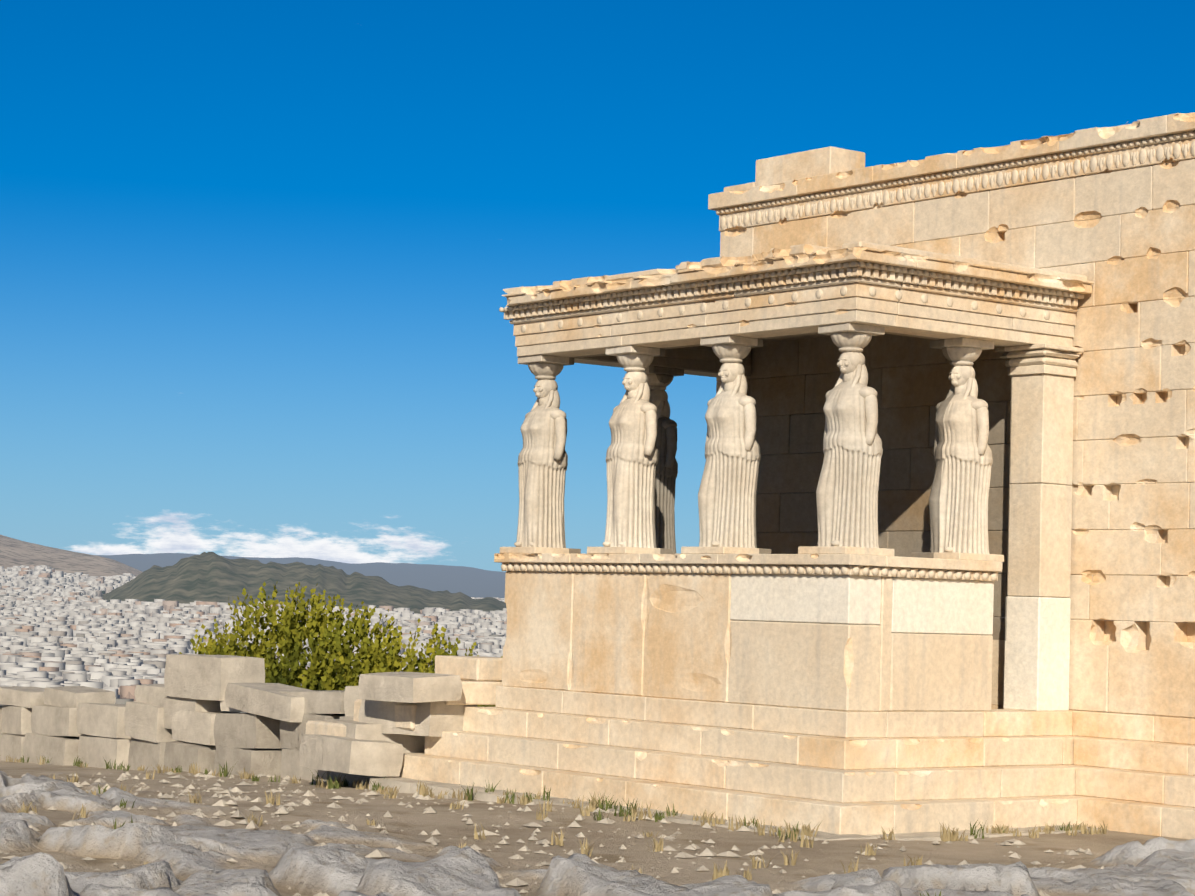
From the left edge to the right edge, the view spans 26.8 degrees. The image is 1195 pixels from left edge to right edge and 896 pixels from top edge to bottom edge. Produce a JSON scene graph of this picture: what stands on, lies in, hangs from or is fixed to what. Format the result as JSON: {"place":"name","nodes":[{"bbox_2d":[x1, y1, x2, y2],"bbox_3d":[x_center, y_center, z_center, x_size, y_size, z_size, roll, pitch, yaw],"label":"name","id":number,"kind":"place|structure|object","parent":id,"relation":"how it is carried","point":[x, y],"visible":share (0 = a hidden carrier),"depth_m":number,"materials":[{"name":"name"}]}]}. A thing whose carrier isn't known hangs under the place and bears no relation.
{"place":"outdoors","nodes":[
{"label":"outdoors","id":0,"kind":"place"},
{"bbox_2d":[0,535,1194,895],"bbox_3d":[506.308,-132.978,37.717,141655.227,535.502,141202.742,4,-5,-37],"label":"ground","id":1,"kind":"structure","parent":0,"point":[190,853],"depth_m":21.38,"materials":[{"name":"grey stone"}]},
{"bbox_2d":[0,565,506,712],"bbox_3d":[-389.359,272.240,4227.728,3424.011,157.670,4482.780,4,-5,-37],"label":"city","id":2,"kind":"object","parent":1,"relation":"on","point":[58,628],"visible":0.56,"depth_m":3243.39},
{"bbox_2d":[179,581,502,712],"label":"bush","id":3,"kind":"object","parent":1,"relation":"on","point":[293,631],"depth_m":41.72,"materials":[{"name":"green plant"}]},
{"bbox_2d":[0,770,1104,895],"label":"loose stones","id":4,"kind":"object","parent":1,"relation":"on","point":[516,882],"visible":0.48,"depth_m":23.32,"materials":[{"name":"stone"}]},
{"bbox_2d":[0,654,1107,840],"bbox_3d":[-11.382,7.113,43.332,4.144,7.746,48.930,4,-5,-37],"label":"ruined stone wall","id":5,"kind":"structure","parent":1,"relation":"on","point":[186,714],"depth_m":33.31,"materials":[{"name":"stone"}]},
{"bbox_2d":[0,755,1107,895],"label":"weeds","id":6,"kind":"object","parent":1,"relation":"on","point":[945,836],"visible":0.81,"depth_m":24.85,"materials":[{"name":"beige plant"}]},
{"bbox_2d":[305,241,1194,839],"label":"porch blocks","id":7,"kind":"structure","parent":1,"relation":"on","point":[681,691],"depth_m":26.55,"materials":[{"name":"beige stone"}]},
{"bbox_2d":[514,355,573,547],"bbox_3d":[-0.649,0.053,29.982,0.607,2.280,0.752,4,-5,-37],"label":"caryatid","id":8,"kind":"object","parent":7,"relation":"on","point":[542,461],"visible":1,"depth_m":29.77,"materials":[{"name":"stone"}]},
{"bbox_2d":[603,345,664,547],"bbox_3d":[0.400,-0.002,28.620,0.607,2.280,0.752,4,-4,-36],"label":"caryatid","id":9,"kind":"object","parent":7,"relation":"on","point":[632,457],"visible":1,"depth_m":28.41,"materials":[{"name":"stone"}]},
{"bbox_2d":[645,366,683,552],"bbox_3d":[0.698,0.155,30.965,0.607,2.280,0.752,4,-5,-37],"label":"caryatid","id":10,"kind":"object","parent":7,"relation":"on","point":[660,379],"visible":0.38,"depth_m":30.76,"materials":[{"name":"stone"}]},
{"bbox_2d":[698,335,762,547],"bbox_3d":[1.431,-0.056,27.282,0.607,2.280,0.752,5,-5,-38],"label":"caryatid","id":11,"kind":"object","parent":7,"relation":"on","point":[727,492],"visible":1,"depth_m":27.06,"materials":[{"name":"stone"}]},
{"bbox_2d":[521,286,1049,332],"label":"rosette ornaments","id":12,"kind":"object","parent":7,"relation":"on","point":[898,296],"visible":1,"depth_m":26.68,"materials":[{"name":"stone"}]},
{"bbox_2d":[499,261,1079,580],"bbox_3d":[1.981,-0.110,28.559,3.336,3.157,6.227,4,-5,-37],"label":"decorative molding","id":13,"kind":"object","parent":7,"relation":"on","point":[826,570],"visible":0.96,"depth_m":26.51,"materials":[{"name":"stone"}]},
{"bbox_2d":[504,267,1077,319],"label":"dentils","id":14,"kind":"object","parent":7,"relation":"on","point":[854,272],"visible":0.98,"depth_m":26.71,"materials":[{"name":"stone"}]},
{"bbox_2d":[816,323,884,547],"bbox_3d":[2.584,-0.116,25.785,0.607,2.280,0.752,4,-4,-36],"label":"caryatid","id":15,"kind":"object","parent":7,"relation":"on","point":[847,497],"visible":0.98,"depth_m":25.56,"materials":[{"name":"stone"}]},
{"bbox_2d":[730,574,1070,710],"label":"stone blocks","id":16,"kind":"structure","parent":7,"relation":"attached to","point":[1037,653],"depth_m":26.23,"materials":[{"name":"beige stone"}]},
{"bbox_2d":[708,112,1194,744],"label":"wall","id":17,"kind":"structure","parent":7,"relation":"on","point":[1122,236],"depth_m":27.29,"materials":[{"name":"stone"}]},
{"bbox_2d":[716,131,1194,228],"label":"molding","id":18,"kind":"structure","parent":17,"relation":"attached to","point":[1036,172],"depth_m":28.79,"materials":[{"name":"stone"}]},
{"bbox_2d":[929,337,993,553],"bbox_3d":[3.876,-0.011,26.839,0.607,2.280,0.752,4,-5,-38],"label":"caryatid","id":19,"kind":"object","parent":7,"relation":"on","point":[958,502],"visible":0.98,"depth_m":26.62,"materials":[{"name":"stone"}]},
{"bbox_2d":[0,0,1194,571],"label":"sky","id":20,"kind":"structure","parent":0,"point":[258,258],"materials":[{"name":"blue"}]}
]}

